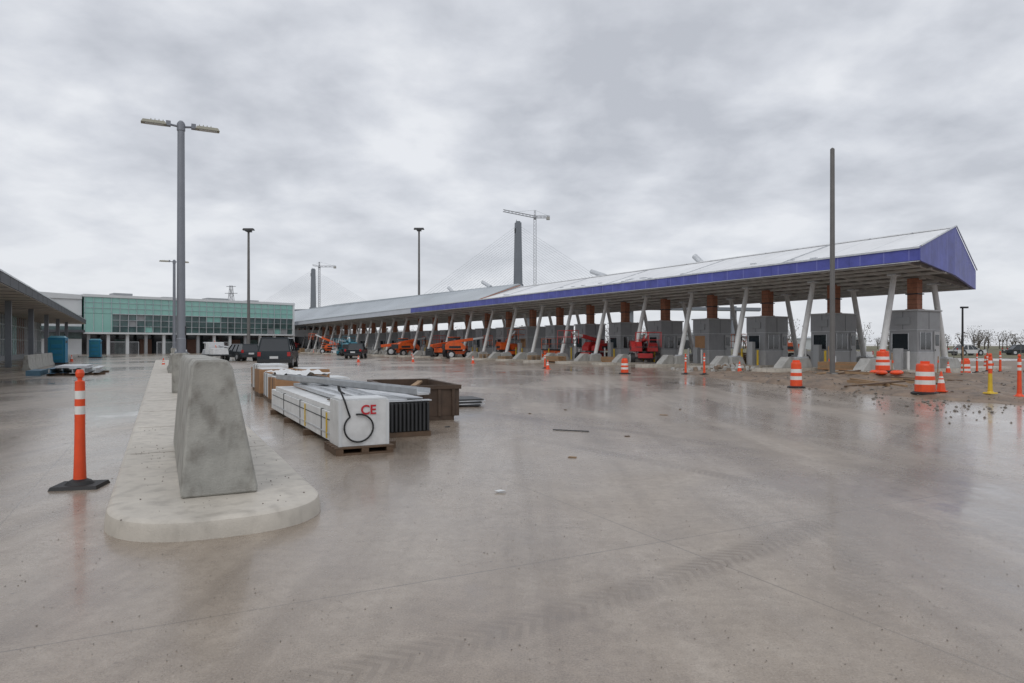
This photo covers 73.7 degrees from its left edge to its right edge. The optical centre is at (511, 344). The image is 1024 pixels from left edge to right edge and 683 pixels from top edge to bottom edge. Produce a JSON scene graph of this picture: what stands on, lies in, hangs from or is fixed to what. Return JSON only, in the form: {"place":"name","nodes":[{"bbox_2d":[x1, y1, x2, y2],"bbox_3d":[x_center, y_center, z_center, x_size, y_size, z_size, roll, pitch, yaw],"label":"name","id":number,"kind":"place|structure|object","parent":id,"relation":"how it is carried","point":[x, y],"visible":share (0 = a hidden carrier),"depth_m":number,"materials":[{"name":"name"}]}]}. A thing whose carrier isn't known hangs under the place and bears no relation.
{"place":"outdoors","nodes":[
{"label":"outdoors","id":0,"kind":"place"},
{"bbox_2d":[330,375,349,379],"bbox_3d":[-5.549,1.235,21.162,0.716,0.530,1.500,0,0,-27],"label":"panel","id":1,"kind":"object","parent":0,"point":[339,377],"visible":0.14,"depth_m":20.63,"materials":[{"name":"white wood"}]},
{"bbox_2d":[364,333,374,349],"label":"toll booth","id":2,"kind":"object","parent":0,"point":[370,341],"visible":0.28,"depth_m":112.60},
{"bbox_2d":[0,345,1023,682],"bbox_3d":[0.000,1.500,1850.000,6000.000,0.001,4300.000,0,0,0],"label":"ground","id":3,"kind":"structure","parent":0,"point":[700,495],"depth_m":5.08,"materials":[{"name":"concrete"}]},
{"bbox_2d":[21,355,37,370],"bbox_3d":[-29.161,1.050,41.275,0.495,0.900,3.500,0,0,-29],"label":"concrete barrier","id":4,"kind":"object","parent":3,"relation":"on","point":[29,362],"visible":0.9,"depth_m":39.99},
{"bbox_2d":[32,354,43,368],"bbox_3d":[-30.972,1.050,44.501,0.495,0.900,3.500,0,0,-29],"label":"concrete barrier","id":5,"kind":"object","parent":3,"relation":"on","point":[38,359],"visible":0.66,"depth_m":44.31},
{"bbox_2d":[0,269,85,367],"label":"terminal wing","id":6,"kind":"structure","parent":3,"relation":"on","point":[27,311],"depth_m":57.83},
{"bbox_2d":[42,353,49,366],"bbox_3d":[-32.782,1.050,47.728,0.495,0.900,3.500,0,0,-29],"label":"concrete barrier","id":7,"kind":"object","parent":3,"relation":"on","point":[45,360],"visible":0.61,"depth_m":47.67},
{"bbox_2d":[47,353,54,364],"bbox_3d":[-34.593,1.050,50.955,0.495,0.900,3.500,0,0,-29],"label":"concrete barrier","id":8,"kind":"object","parent":3,"relation":"on","point":[50,358],"visible":0.59,"depth_m":50.85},
{"bbox_2d":[47,334,68,363],"bbox_3d":[-35.900,0.300,54.000,1.200,2.400,1.200,0,0,-23],"label":"portable toilet","id":9,"kind":"object","parent":3,"relation":"on","point":[58,347],"visible":0.86,"depth_m":53.53,"materials":[{"name":"plastic"}]},
{"bbox_2d":[40,292,84,353],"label":"side block","id":10,"kind":"structure","parent":3,"relation":"on","point":[72,302],"depth_m":109.23,"materials":[{"name":"white glass"}]},
{"bbox_2d":[26,364,108,375],"bbox_3d":[-22.914,1.270,35.449,3.300,0.460,5.053,0,0,-27],"label":"steel beam pile","id":11,"kind":"object","parent":3,"relation":"on","point":[69,369],"visible":0.91,"depth_m":34.31,"materials":[{"name":"grey metal"}]},
{"bbox_2d":[47,369,109,491],"bbox_3d":[-4.570,0.880,7.220,0.460,1.240,0.380,0,0,-11],"label":"delineator post","id":12,"kind":"object","parent":3,"relation":"on","point":[80,480],"visible":1,"depth_m":7.18,"materials":[{"name":"orange plastic"}]},
{"bbox_2d":[89,337,101,357],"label":"portable toilet","id":13,"kind":"object","parent":3,"relation":"on","point":[95,348],"visible":1,"depth_m":78.99,"materials":[{"name":"plastic"}]},
{"bbox_2d":[106,342,141,356],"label":"site fence panel","id":14,"kind":"object","parent":3,"relation":"on","point":[138,355],"visible":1,"depth_m":88.50,"materials":[{"name":"metal"}]},
{"bbox_2d":[80,294,294,353],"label":"facade","id":15,"kind":"structure","parent":3,"relation":"on","point":[146,323],"depth_m":120.76,"materials":[{"name":"teal glass"}]},
{"bbox_2d":[109,293,258,301],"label":"roof units","id":16,"kind":"object","parent":15,"relation":"on","point":[125,294],"visible":0.27,"depth_m":126.13},
{"bbox_2d":[104,360,320,541],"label":"traffic island","id":17,"kind":"structure","parent":3,"relation":"on","point":[161,511],"depth_m":6.05,"materials":[{"name":"concrete"}]},
{"bbox_2d":[159,260,188,353],"bbox_3d":[-25.107,-2.497,50.740,1.995,7.680,0.470,0,0,-27],"label":"street lamp","id":18,"kind":"object","parent":17,"relation":"on","point":[173,348],"visible":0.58,"depth_m":50.65,"materials":[{"name":"metal"}]},
{"bbox_2d":[141,118,219,392],"bbox_3d":[-9.318,-2.482,19.221,1.995,7.650,0.470,0,0,-27],"label":"street lamp","id":19,"kind":"object","parent":17,"relation":"on","point":[179,352],"visible":0.99,"depth_m":19.13,"materials":[{"name":"metal"}]},
{"bbox_2d":[173,355,257,498],"bbox_3d":[-3.438,0.738,7.711,0.638,1.210,3.650,0,0,-27],"label":"concrete barrier","id":20,"kind":"object","parent":17,"relation":"on","point":[213,455],"visible":1,"depth_m":6.09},
{"bbox_2d":[197,341,231,360],"bbox_3d":[-27.707,0.537,63.107,4.302,1.917,1.960,0,0,45],"label":"flatbed trailer","id":21,"kind":"object","parent":3,"relation":"on","point":[214,348],"visible":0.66,"depth_m":62.13,"materials":[{"name":"metal"}]},
{"bbox_2d":[228,344,257,360],"bbox_3d":[-25.797,0.727,64.997,2.250,1.653,4.608,0,0,-44],"label":"sport utility vehicle","id":22,"kind":"object","parent":3,"relation":"on","point":[239,352],"visible":0.77,"depth_m":63.57,"materials":[{"name":"black paint"}]},
{"bbox_2d":[242,228,254,343],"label":"street lamp","id":23,"kind":"object","parent":3,"relation":"on","point":[248,230],"visible":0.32,"depth_m":91.86,"materials":[{"name":"metal"}]},
{"bbox_2d":[264,371,275,399],"bbox_3d":[-6.468,1.125,19.036,0.766,0.750,1.400,0,0,-24],"label":"packing crate","id":24,"kind":"object","parent":3,"relation":"on","point":[267,374],"visible":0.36,"depth_m":18.63,"materials":[{"name":"plastic"}]},
{"bbox_2d":[265,369,330,375],"bbox_3d":[-5.899,0.748,18.676,1.300,0.167,2.600,0,0,-27],"label":"plastic sheet","id":25,"kind":"object","parent":24,"relation":"on","point":[308,372],"visible":0.91,"depth_m":18.09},
{"bbox_2d":[255,367,285,396],"bbox_3d":[-7.218,1.095,20.472,0.816,0.810,1.200,0,0,-27],"label":"packing crate","id":26,"kind":"object","parent":3,"relation":"on","point":[259,382],"visible":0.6,"depth_m":20.01,"materials":[{"name":"brown wood"}]},
{"bbox_2d":[253,363,287,389],"bbox_3d":[-7.957,1.060,22.453,0.916,0.880,1.600,0,0,-27],"label":"packing crate","id":27,"kind":"object","parent":3,"relation":"on","point":[259,365],"visible":0.34,"depth_m":21.92,"materials":[{"name":"plastic"}]},
{"bbox_2d":[257,337,299,367],"bbox_3d":[-15.699,0.537,45.996,2.450,2.033,5.008,0,0,-12],"label":"sport utility vehicle","id":28,"kind":"object","parent":3,"relation":"on","point":[276,350],"visible":0.89,"depth_m":43.75,"materials":[{"name":"black paint"}]},
{"bbox_2d":[268,376,304,402],"bbox_3d":[-5.846,1.155,17.708,0.766,0.690,1.000,0,0,-30],"label":"packing crate","id":29,"kind":"object","parent":3,"relation":"on","point":[273,382],"visible":0.23,"depth_m":17.32,"materials":[{"name":"brown wood"}]},
{"bbox_2d":[291,367,329,377],"bbox_3d":[-5.928,1.085,20.045,0.816,0.830,1.200,0,0,-32],"label":"packing crate","id":30,"kind":"object","parent":3,"relation":"on","point":[311,369],"visible":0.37,"depth_m":19.68,"materials":[{"name":"white wood"}]},
{"bbox_2d":[309,268,316,308],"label":"bridge tower","id":31,"kind":"structure","parent":3,"relation":"on","point":[313,290],"depth_m":896.98,"materials":[{"name":"concrete"}]},
{"bbox_2d":[309,333,340,353],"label":"boom lift","id":32,"kind":"object","parent":3,"relation":"on","point":[328,348],"visible":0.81,"depth_m":117.23,"materials":[{"name":"orange metal"}]},
{"bbox_2d":[270,386,395,449],"bbox_3d":[-3.552,1.200,12.546,0.940,0.600,6.300,0,0,-27],"label":"wrapped panel bundle","id":33,"kind":"object","parent":3,"relation":"on","point":[309,411],"visible":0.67,"depth_m":11.87,"materials":[{"name":"white plastic"}]},
{"bbox_2d":[276,374,429,399],"bbox_3d":[-3.119,0.757,12.710,1.544,0.255,5.875,0,0,-31],"label":"steel channel stack","id":34,"kind":"object","parent":33,"relation":"on","point":[324,386],"visible":0.72,"depth_m":12.33,"materials":[{"name":"grey metal"}]},
{"bbox_2d":[330,339,364,355],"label":"boom lift","id":35,"kind":"object","parent":3,"relation":"on","point":[345,341],"visible":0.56,"depth_m":93.91,"materials":[{"name":"teal paint"}]},
{"bbox_2d":[295,330,402,348],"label":"canopy building","id":36,"kind":"structure","parent":3,"relation":"on","point":[300,335],"depth_m":142.00,"materials":[{"name":"grey metal"}]},
{"bbox_2d":[341,336,357,355],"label":"boom lift","id":37,"kind":"object","parent":3,"relation":"on","point":[344,346],"visible":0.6,"depth_m":92.46,"materials":[{"name":"teal paint"}]},
{"bbox_2d":[344,343,367,357],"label":"pickup truck","id":38,"kind":"object","parent":3,"relation":"on","point":[360,349],"visible":0.98,"depth_m":77.50,"materials":[{"name":"black paint"}]},
{"bbox_2d":[324,395,393,455],"bbox_3d":[-2.182,1.117,9.698,0.820,0.765,0.740,0,0,-27],"label":"white crate","id":39,"kind":"object","parent":3,"relation":"on","point":[375,408],"visible":0.98,"depth_m":9.44,"materials":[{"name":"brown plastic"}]},
{"bbox_2d":[337,385,373,442],"bbox_3d":[-2.271,0.950,9.489,0.631,0.784,0.380,0,0,36],"label":"hose loop","id":40,"kind":"object","parent":39,"relation":"in","point":[342,393],"visible":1,"depth_m":9.34,"materials":[{"name":"black rubber"}]},
{"bbox_2d":[356,334,364,343],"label":"toll booth","id":41,"kind":"object","parent":3,"relation":"on","point":[361,338],"visible":0.2,"depth_m":116.87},
{"bbox_2d":[372,333,385,349],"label":"toll booth","id":42,"kind":"object","parent":3,"relation":"on","point":[382,339],"visible":0.38,"depth_m":108.45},
{"bbox_2d":[383,332,397,349],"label":"toll booth","id":43,"kind":"object","parent":3,"relation":"on","point":[394,337],"visible":0.38,"depth_m":104.32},
{"bbox_2d":[358,389,431,437],"bbox_3d":[-2.419,1.194,12.562,0.850,0.612,3.220,0,0,-27],"label":"black louvre stack","id":44,"kind":"object","parent":3,"relation":"on","point":[408,415],"visible":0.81,"depth_m":11.19,"materials":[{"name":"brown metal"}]},
{"bbox_2d":[370,338,419,354],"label":"telehandler","id":45,"kind":"object","parent":3,"relation":"on","point":[390,350],"visible":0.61,"depth_m":93.88,"materials":[{"name":"orange metal"}]},
{"bbox_2d":[397,332,410,339],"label":"toll booth","id":46,"kind":"object","parent":3,"relation":"on","point":[407,335],"visible":0.15,"depth_m":100.25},
{"bbox_2d":[391,336,426,354],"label":"boom lift","id":47,"kind":"object","parent":3,"relation":"on","point":[405,345],"visible":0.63,"depth_m":90.00,"materials":[{"name":"orange metal"}]},
{"bbox_2d":[367,378,460,420],"bbox_3d":[-2.178,1.147,14.717,1.490,0.705,2.690,0,0,-20],"label":"wooden crate","id":48,"kind":"object","parent":3,"relation":"on","point":[443,396],"visible":0.55,"depth_m":13.65,"materials":[{"name":"wood"}]},
{"bbox_2d":[410,331,424,350],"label":"toll booth","id":49,"kind":"object","parent":3,"relation":"on","point":[420,335],"visible":0.26,"depth_m":95.94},
{"bbox_2d":[414,228,423,294],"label":"street lamp","id":50,"kind":"object","parent":3,"relation":"on","point":[419,229],"visible":0.35,"depth_m":104.86,"materials":[{"name":"metal"}]},
{"bbox_2d":[421,331,439,350],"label":"toll booth","id":51,"kind":"object","parent":3,"relation":"on","point":[427,336],"visible":0.42,"depth_m":91.80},
{"bbox_2d":[420,337,467,356],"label":"telehandler","id":52,"kind":"object","parent":3,"relation":"on","point":[432,351],"visible":0.47,"depth_m":76.95,"materials":[{"name":"orange metal"}]},
{"bbox_2d":[439,330,456,347],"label":"toll booth","id":53,"kind":"object","parent":3,"relation":"on","point":[453,333],"visible":0.16,"depth_m":87.68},
{"bbox_2d":[456,329,475,350],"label":"toll booth","id":54,"kind":"object","parent":3,"relation":"on","point":[461,333],"visible":0.25,"depth_m":83.46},
{"bbox_2d":[442,335,492,357],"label":"boom lift","id":55,"kind":"object","parent":3,"relation":"on","point":[457,346],"visible":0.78,"depth_m":74.34,"materials":[{"name":"orange metal"}]},
{"bbox_2d":[459,396,484,405],"bbox_3d":[-1.250,1.397,17.000,0.989,0.165,1.122,0,0,-17],"label":"steel grate pile","id":56,"kind":"object","parent":3,"relation":"on","point":[469,401],"visible":0.59,"depth_m":16.60,"materials":[{"name":"metal"}]},
{"bbox_2d":[472,328,496,353],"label":"toll booth","id":57,"kind":"object","parent":3,"relation":"on","point":[478,346],"visible":0.43,"depth_m":79.25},
{"bbox_2d":[492,327,519,355],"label":"toll booth","id":58,"kind":"object","parent":3,"relation":"on","point":[502,334],"visible":0.36,"depth_m":75.07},
{"bbox_2d":[495,329,524,356],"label":"boom lift","id":59,"kind":"object","parent":3,"relation":"on","point":[500,345],"visible":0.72,"depth_m":73.31,"materials":[{"name":"orange metal"}]},
{"bbox_2d":[7,370,1023,682],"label":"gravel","id":60,"kind":"structure","parent":3,"relation":"on","point":[761,476],"depth_m":17.09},
{"bbox_2d":[503,220,528,326],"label":"bridge tower","id":61,"kind":"structure","parent":3,"relation":"on","point":[518,254],"depth_m":597.53,"materials":[{"name":"concrete"}]},
{"bbox_2d":[503,209,549,284],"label":"tower crane","id":62,"kind":"object","parent":3,"relation":"on","point":[547,217],"visible":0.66,"depth_m":599.04,"materials":[{"name":"metal"}]},
{"bbox_2d":[295,306,760,333],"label":"bridge deck","id":63,"kind":"structure","parent":3,"relation":"on","point":[705,309],"depth_m":553.60,"materials":[{"name":"concrete"}]},
{"bbox_2d":[265,227,591,308],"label":"bridge stay cables","id":64,"kind":"object","parent":63,"relation":"attached to","point":[454,274],"visible":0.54,"depth_m":605.50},
{"bbox_2d":[527,355,540,359],"bbox_3d":[2.045,1.232,63.005,1.000,0.535,1.200,0,0,-13],"label":"pallet stack","id":65,"kind":"object","parent":3,"relation":"on","point":[531,357],"visible":0.83,"depth_m":62.87,"materials":[{"name":"brown wood"}]},
{"bbox_2d":[541,339,560,357],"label":"scissor lift","id":66,"kind":"object","parent":3,"relation":"on","point":[557,351],"visible":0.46,"depth_m":66.12,"materials":[{"name":"orange metal"}]},
{"bbox_2d":[546,356,565,361],"bbox_3d":[3.769,1.230,58.542,0.900,0.540,2.449,0,0,-23],"label":"lumber stack","id":67,"kind":"object","parent":3,"relation":"on","point":[554,358],"visible":0.84,"depth_m":57.90,"materials":[{"name":"wood"}]},
{"bbox_2d":[557,330,607,357],"bbox_3d":[6.563,0.122,59.608,5.359,2.743,2.240,0,0,-38],"label":"boom lift","id":68,"kind":"object","parent":3,"relation":"on","point":[588,346],"visible":0.63,"depth_m":59.68,"materials":[{"name":"red metal"}]},
{"bbox_2d":[601,356,614,361],"bbox_3d":[8.265,1.230,55.665,0.900,0.540,2.450,0,0,-28],"label":"lumber stack","id":69,"kind":"object","parent":3,"relation":"on","point":[607,359],"visible":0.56,"depth_m":55.75,"materials":[{"name":"wood"}]},
{"bbox_2d":[619,358,629,373],"bbox_3d":[5.840,1.098,35.400,0.600,0.824,0.594,0,0,-6],"label":"traffic barrel","id":70,"kind":"object","parent":3,"relation":"on","point":[624,366],"visible":0.99,"depth_m":35.25,"materials":[{"name":"orange plastic"}]},
{"bbox_2d":[629,332,661,363],"bbox_3d":[10.208,0.277,52.295,2.240,2.434,5.409,0,0,6],"label":"boom lift","id":71,"kind":"object","parent":3,"relation":"on","point":[643,347],"visible":0.91,"depth_m":52.33,"materials":[{"name":"red metal"}]},
{"bbox_2d":[295,225,1010,372],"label":"toll plaza canopy","id":72,"kind":"object","parent":3,"relation":"on","point":[914,267],"visible":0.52,"depth_m":48.50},
{"bbox_2d":[671,362,760,371],"bbox_3d":[13.543,1.310,40.149,7.962,0.552,4.912,0,0,0],"label":"rubble pile","id":73,"kind":"object","parent":3,"relation":"on","point":[727,366],"visible":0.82,"depth_m":39.90,"materials":[{"name":"concrete"}]},
{"bbox_2d":[731,334,799,356],"bbox_3d":[19.870,0.315,54.041,5.417,2.356,2.240,0,0,-10],"label":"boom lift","id":74,"kind":"object","parent":3,"relation":"on","point":[790,346],"visible":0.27,"depth_m":53.38,"materials":[{"name":"metal"}]},
{"bbox_2d":[787,360,805,387],"bbox_3d":[9.950,1.021,23.900,0.600,0.978,0.594,0,0,25],"label":"traffic barrel","id":75,"kind":"object","parent":3,"relation":"on","point":[796,375],"visible":0.99,"depth_m":23.75,"materials":[{"name":"orange plastic"}]},
{"bbox_2d":[826,148,837,373],"bbox_3d":[13.000,-3.250,27.700,0.400,9.500,0.400,0,0,0],"label":"utility pole","id":76,"kind":"object","parent":3,"relation":"on","point":[832,263],"visible":0.9,"depth_m":27.62,"materials":[{"name":"metal"}]},
{"bbox_2d":[794,351,873,358],"bbox_3d":[24.439,0.652,52.063,2.350,1.803,5.308,0,0,-43],"label":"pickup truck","id":77,"kind":"object","parent":3,"relation":"on","point":[871,354],"visible":0.09,"depth_m":50.66,"materials":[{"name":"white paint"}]},
{"bbox_2d":[818,361,856,370],"bbox_3d":[18.692,1.230,38.653,0.900,0.540,2.445,0,0,-42],"label":"lumber stack","id":78,"kind":"object","parent":3,"relation":"on","point":[823,365],"visible":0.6,"depth_m":38.44,"materials":[{"name":"wood"}]},
{"bbox_2d":[687,369,1023,404],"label":"dirt mound","id":79,"kind":"object","parent":3,"relation":"on","point":[959,395],"visible":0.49,"depth_m":24.58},
{"bbox_2d":[839,370,873,374],"bbox_3d":[14.077,1.105,27.560,1.558,0.190,0.455,0,0,14],"label":"scrap timber","id":80,"kind":"object","parent":79,"relation":"on","point":[855,372],"visible":0.79,"depth_m":27.46,"materials":[{"name":"brown wood"}]},
{"bbox_2d":[844,380,905,386],"bbox_3d":[12.082,1.305,22.963,2.578,0.190,0.455,0,0,-20],"label":"scrap timber","id":81,"kind":"object","parent":79,"relation":"on","point":[869,384],"visible":0.86,"depth_m":22.83,"materials":[{"name":"brown wood"}]},
{"bbox_2d":[847,378,907,386],"bbox_3d":[12.473,1.295,23.578,0.455,0.190,2.507,0,0,-14],"label":"scrap timber","id":82,"kind":"object","parent":79,"relation":"on","point":[859,381],"visible":0.75,"depth_m":23.79,"materials":[{"name":"brown wood"}]},
{"bbox_2d":[875,349,891,371],"bbox_3d":[15.100,0.641,27.800,0.732,0.927,0.740,0,0,-31],"label":"traffic barrel","id":83,"kind":"object","parent":79,"relation":"on","point":[882,360],"visible":0.84,"depth_m":27.60,"materials":[{"name":"orange plastic"}]},
{"bbox_2d":[869,370,903,374],"bbox_3d":[15.038,1.093,27.298,1.205,0.180,1.220,0,0,0],"label":"sandbag pile","id":84,"kind":"object","parent":79,"relation":"on","point":[893,372],"visible":0.91,"depth_m":26.91,"materials":[{"name":"orange plastic"}]},
{"bbox_2d":[828,346,993,372],"bbox_3d":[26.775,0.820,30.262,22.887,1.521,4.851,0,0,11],"label":"delineator post","id":85,"kind":"object","parent":79,"relation":"on","point":[892,361],"visible":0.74,"depth_m":31.79,"materials":[{"name":"orange plastic"}]},
{"bbox_2d":[881,376,962,380],"bbox_3d":[15.429,1.287,25.681,2.659,0.190,0.455,0,0,21],"label":"scrap timber","id":86,"kind":"object","parent":79,"relation":"on","point":[897,378],"visible":0.5,"depth_m":25.77,"materials":[{"name":"brown wood"}]},
{"bbox_2d":[910,361,939,394],"bbox_3d":[11.950,0.946,19.750,0.732,0.958,0.740,0,0,-42],"label":"traffic barrel","id":87,"kind":"object","parent":79,"relation":"on","point":[925,383],"visible":1,"depth_m":19.55,"materials":[{"name":"orange plastic"}]},
{"bbox_2d":[936,371,947,391],"bbox_3d":[12.700,1.080,20.200,0.309,0.600,0.309,0,0,42],"label":"traffic cone","id":88,"kind":"object","parent":79,"relation":"on","point":[941,386],"visible":0.98,"depth_m":20.14,"materials":[{"name":"orange plastic"}]},
{"bbox_2d":[960,358,970,372],"bbox_3d":[20.600,1.016,31.000,0.600,0.824,0.594,0,0,28],"label":"traffic barrel","id":89,"kind":"object","parent":79,"relation":"on","point":[967,368],"visible":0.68,"depth_m":30.85,"materials":[{"name":"orange plastic"}]},
{"bbox_2d":[983,353,997,393],"bbox_3d":[13.100,0.779,18.700,0.276,1.100,0.228,0,0,-11],"label":"delineator post","id":90,"kind":"object","parent":79,"relation":"on","point":[990,385],"visible":1,"depth_m":18.66,"materials":[{"name":"yellow paint"}]},
{"bbox_2d":[1013,354,1023,396],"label":"delineator post","id":91,"kind":"object","parent":79,"relation":"on","point":[1019,378],"visible":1,"depth_m":18.46,"materials":[{"name":"orange plastic"}]},
{"bbox_2d":[960,307,968,363],"bbox_3d":[26.450,-0.375,40.000,0.500,3.750,0.400,0,0,0],"label":"street lamp","id":92,"kind":"object","parent":3,"relation":"on","point":[962,331],"visible":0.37,"depth_m":39.96,"materials":[{"name":"metal"}]},
{"bbox_2d":[948,345,986,355],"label":"parked car","id":93,"kind":"object","parent":3,"relation":"on","point":[972,352],"visible":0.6,"depth_m":95.25,"materials":[{"name":"white paint"}]},
{"bbox_2d":[1002,345,1023,354],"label":"parked car","id":94,"kind":"object","parent":3,"relation":"on","point":[1012,352],"visible":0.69,"depth_m":98.48,"materials":[{"name":"black paint"}]},
{"bbox_2d":[0,0,1023,344],"label":"sky","id":95,"kind":"structure","parent":0,"point":[648,134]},
{"bbox_2d":[515,326,545,355],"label":"toll booth","id":96,"kind":"object","parent":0,"point":[527,334],"visible":0.56,"depth_m":70.83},
{"bbox_2d":[541,325,574,358],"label":"toll booth","id":97,"kind":"object","parent":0,"point":[551,336],"visible":0.73,"depth_m":66.73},
{"bbox_2d":[571,324,605,358],"bbox_3d":[6.994,-0.295,63.063,3.000,3.260,1.757,0,0,-31],"label":"toll booth","id":98,"kind":"object","parent":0,"point":[591,330],"visible":0.5,"depth_m":62.43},
{"bbox_2d":[604,322,640,356],"bbox_3d":[9.522,-0.295,58.865,3.000,3.260,1.757,0,0,-31],"label":"toll booth","id":99,"kind":"object","parent":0,"point":[621,335],"visible":0.73,"depth_m":58.12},
{"bbox_2d":[643,320,683,361],"bbox_3d":[12.049,-0.295,54.668,3.000,3.260,1.756,0,0,-31],"label":"toll booth","id":100,"kind":"object","parent":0,"point":[672,331],"visible":0.69,"depth_m":54.04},
{"bbox_2d":[688,318,732,363],"bbox_3d":[14.577,-0.295,50.470,3.000,3.260,1.756,0,0,-31],"label":"toll booth","id":101,"kind":"object","parent":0,"point":[711,338],"visible":0.93,"depth_m":49.86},
{"bbox_2d":[741,316,789,364],"bbox_3d":[17.104,-0.295,46.272,3.000,3.260,1.757,0,0,-31],"label":"toll booth","id":102,"kind":"object","parent":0,"point":[767,340],"visible":0.95,"depth_m":45.62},
{"bbox_2d":[574,346,1023,357],"bbox_3d":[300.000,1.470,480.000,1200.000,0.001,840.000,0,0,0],"label":"grass field","id":103,"kind":"structure","parent":0,"point":[995,353],"depth_m":133.49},
{"bbox_2d":[641,332,741,348],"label":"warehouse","id":104,"kind":"structure","parent":103,"relation":"on","point":[687,344],"depth_m":238.31,"materials":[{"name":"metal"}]},
{"bbox_2d":[387,320,1023,348],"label":"tree row","id":105,"kind":"object","parent":103,"relation":"on","point":[979,341],"visible":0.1,"depth_m":222.67,"materials":[{"name":"brown plant"}]},
{"bbox_2d":[797,336,865,349],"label":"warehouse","id":106,"kind":"structure","parent":103,"relation":"on","point":[808,344],"depth_m":217.42,"materials":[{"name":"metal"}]},
{"bbox_2d":[856,344,1023,357],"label":"wire fence","id":107,"kind":"object","parent":103,"relation":"on","point":[953,349],"visible":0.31,"depth_m":74.50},
{"bbox_2d":[805,313,858,366],"bbox_3d":[19.632,-0.295,42.074,3.000,3.260,1.757,0,0,-31],"label":"toll booth","id":108,"kind":"object","parent":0,"point":[845,335],"visible":0.83,"depth_m":41.52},
{"bbox_2d":[889,309,941,369],"bbox_3d":[22.159,-0.295,37.876,3.000,3.260,1.756,0,0,-31],"label":"toll booth","id":109,"kind":"object","parent":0,"point":[914,337],"visible":0.91,"depth_m":37.26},
{"bbox_2d":[959,361,1023,370],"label":"earth yard","id":110,"kind":"structure","parent":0,"point":[1012,365],"depth_m":52.05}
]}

